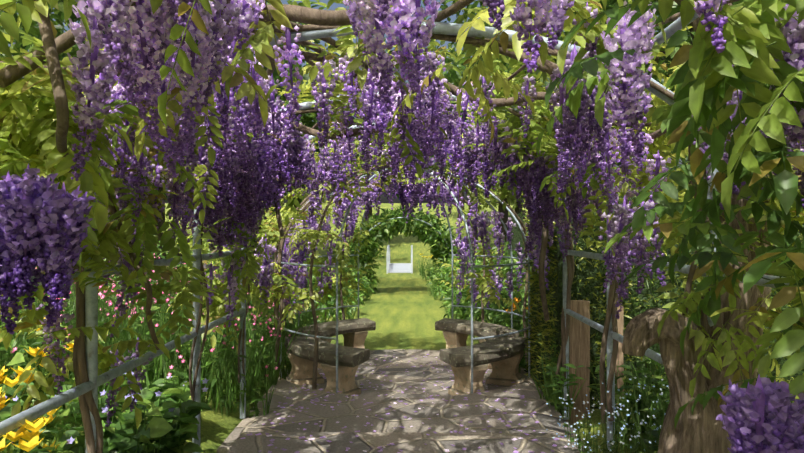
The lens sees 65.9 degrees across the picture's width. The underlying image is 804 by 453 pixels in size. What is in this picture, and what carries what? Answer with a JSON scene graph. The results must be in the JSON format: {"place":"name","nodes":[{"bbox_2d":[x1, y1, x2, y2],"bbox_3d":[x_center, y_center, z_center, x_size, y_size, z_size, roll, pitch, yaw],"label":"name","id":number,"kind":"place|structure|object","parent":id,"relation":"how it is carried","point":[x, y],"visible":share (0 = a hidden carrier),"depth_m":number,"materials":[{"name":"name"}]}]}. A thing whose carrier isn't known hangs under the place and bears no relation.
{"place":"outdoors","nodes":[
{"label":"outdoors","id":0,"kind":"place"},
{"bbox_2d":[0,203,658,452],"bbox_3d":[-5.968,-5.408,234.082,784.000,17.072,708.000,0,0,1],"label":"lawn","id":1,"kind":"structure","parent":0,"point":[403,310],"depth_m":13.64,"materials":[{"name":"green plant"}]},
{"bbox_2d":[0,253,668,452],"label":"flowers","id":2,"kind":"object","parent":1,"relation":"on","point":[32,437],"visible":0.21,"depth_m":3.11,"materials":[{"name":"yellow plant"}]},
{"bbox_2d":[0,205,669,452],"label":"garden bed plants","id":3,"kind":"object","parent":1,"relation":"on","point":[119,436],"visible":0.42,"depth_m":4.93,"materials":[{"name":"green plant"}]},
{"bbox_2d":[0,0,789,452],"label":"pergola frame","id":4,"kind":"object","parent":1,"relation":"on","point":[92,384],"visible":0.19,"depth_m":2.62,"materials":[{"name":"metal"}]},
{"bbox_2d":[0,0,803,452],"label":"wisteria","id":5,"kind":"object","parent":4,"relation":"attached to","point":[256,172],"depth_m":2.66,"materials":[{"name":"green plant"}]},
{"bbox_2d":[0,0,797,299],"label":"trees","id":6,"kind":"object","parent":1,"relation":"on","point":[453,77],"visible":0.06,"depth_m":27.91,"materials":[{"name":"green plant"}]},
{"bbox_2d":[386,245,412,273],"bbox_3d":[-0.096,1.741,31.991,1.270,1.570,4.070,0,0,1],"label":"white footbridge","id":7,"kind":"object","parent":1,"relation":"on","point":[399,267],"visible":0.98,"depth_m":30.59,"materials":[{"name":"grey"}]},
{"bbox_2d":[217,377,588,452],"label":"landing paving","id":8,"kind":"structure","parent":1,"relation":"on","point":[344,412],"depth_m":5.14,"materials":[{"name":"grey stone"}]},
{"bbox_2d":[226,432,579,452],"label":"path paving","id":9,"kind":"structure","parent":1,"relation":"on","point":[407,442],"depth_m":4.08,"materials":[{"name":"grey stone"}]},
{"bbox_2d":[240,354,566,452],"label":"fallen petals","id":10,"kind":"object","parent":9,"relation":"on","point":[446,450],"visible":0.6,"depth_m":5.04,"materials":[{"name":"purple plant"}]},
{"bbox_2d":[357,217,449,280],"bbox_3d":[0.052,0.999,20.492,3.040,2.622,0.840,0,0,1],"label":"arch frame","id":11,"kind":"object","parent":1,"relation":"on","point":[405,217],"visible":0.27,"depth_m":20.08,"materials":[{"name":"metal"}]},
{"bbox_2d":[283,349,532,396],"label":"circle paving","id":12,"kind":"structure","parent":1,"relation":"on","point":[413,377],"depth_m":7.00,"materials":[{"name":"grey stone"}]},
{"bbox_2d":[284,336,369,394],"bbox_3d":[-0.820,1.449,6.398,0.525,0.460,1.335,0,0,-39],"label":"bench","id":13,"kind":"object","parent":12,"relation":"on","point":[301,357],"visible":0.75,"depth_m":6.14,"materials":[{"name":"stone"}]},
{"bbox_2d":[291,318,375,368],"bbox_3d":[-0.832,1.455,7.767,0.525,0.460,1.335,0,0,38],"label":"bench","id":14,"kind":"object","parent":12,"relation":"on","point":[354,332],"visible":0.58,"depth_m":7.86,"materials":[{"name":"stone"}]},
{"bbox_2d":[278,168,532,393],"bbox_3d":[0.035,0.516,7.094,2.860,2.391,2.564,0,0,1],"label":"round arbour frame","id":15,"kind":"object","parent":12,"relation":"on","point":[469,240],"visible":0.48,"depth_m":6.45,"materials":[{"name":"metal"}]},
{"bbox_2d":[435,318,519,368],"bbox_3d":[0.913,1.455,7.752,0.525,0.460,1.335,0,0,-37],"label":"bench","id":16,"kind":"object","parent":12,"relation":"on","point":[456,332],"visible":0.65,"depth_m":7.83,"materials":[{"name":"stone"}]},
{"bbox_2d":[439,336,525,394],"bbox_3d":[0.877,1.449,6.383,0.525,0.460,1.335,0,0,40],"label":"bench","id":17,"kind":"object","parent":12,"relation":"on","point":[503,356],"visible":0.75,"depth_m":6.14,"materials":[{"name":"stone"}]},
{"bbox_2d":[508,213,530,310],"bbox_3d":[2.863,0.747,10.366,1.049,2.057,7.260,0,0,1],"label":"yew hedge","id":18,"kind":"object","parent":1,"relation":"on","point":[517,237],"visible":0.04,"depth_m":12.86,"materials":[{"name":"green plant"}]},
{"bbox_2d":[566,300,589,424],"bbox_3d":[1.478,1.181,5.229,0.174,1.135,0.176,0,0,1],"label":"wooden post","id":19,"kind":"object","parent":1,"relation":"on","point":[579,343],"visible":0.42,"depth_m":5.14,"materials":[{"name":"brown wood"}]},
{"bbox_2d":[531,218,626,414],"bbox_3d":[1.690,0.829,6.103,0.622,1.846,1.293,0,0,1],"label":"yew hedge","id":20,"kind":"object","parent":1,"relation":"on","point":[584,275],"visible":0.08,"depth_m":5.49,"materials":[{"name":"green plant"}]},
{"bbox_2d":[615,305,623,409],"bbox_3d":[1.818,1.208,5.276,0.078,1.106,0.210,0,0,1],"label":"wooden post","id":21,"kind":"object","parent":1,"relation":"on","point":[620,357],"visible":0.21,"depth_m":5.18,"materials":[{"name":"brown wood"}]},
{"bbox_2d":[522,187,803,405],"bbox_3d":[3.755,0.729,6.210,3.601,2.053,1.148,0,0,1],"label":"yew hedge","id":22,"kind":"object","parent":1,"relation":"on","point":[633,278],"visible":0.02,"depth_m":5.67,"materials":[{"name":"green plant"}]},
{"bbox_2d":[0,0,739,452],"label":"wisteria vines","id":23,"kind":"object","parent":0,"point":[294,14],"visible":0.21,"depth_m":2.82,"materials":[{"name":"brown wood"}]},
{"bbox_2d":[1,0,798,202],"label":"sky","id":24,"kind":"structure","parent":0,"point":[335,5],"materials":[{"name":"white"}]},
{"bbox_2d":[622,308,717,432],"bbox_3d":[1.149,0.617,2.605,0.468,0.546,0.239,0,0,1],"label":"wisteria limb","id":25,"kind":"object","parent":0,"point":[640,337],"visible":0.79,"depth_m":2.53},
{"bbox_2d":[682,17,747,386],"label":"wisteria trunk twiners","id":26,"kind":"object","parent":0,"point":[733,316],"visible":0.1,"depth_m":2.53,"materials":[{"name":"brown plant"}]}
]}

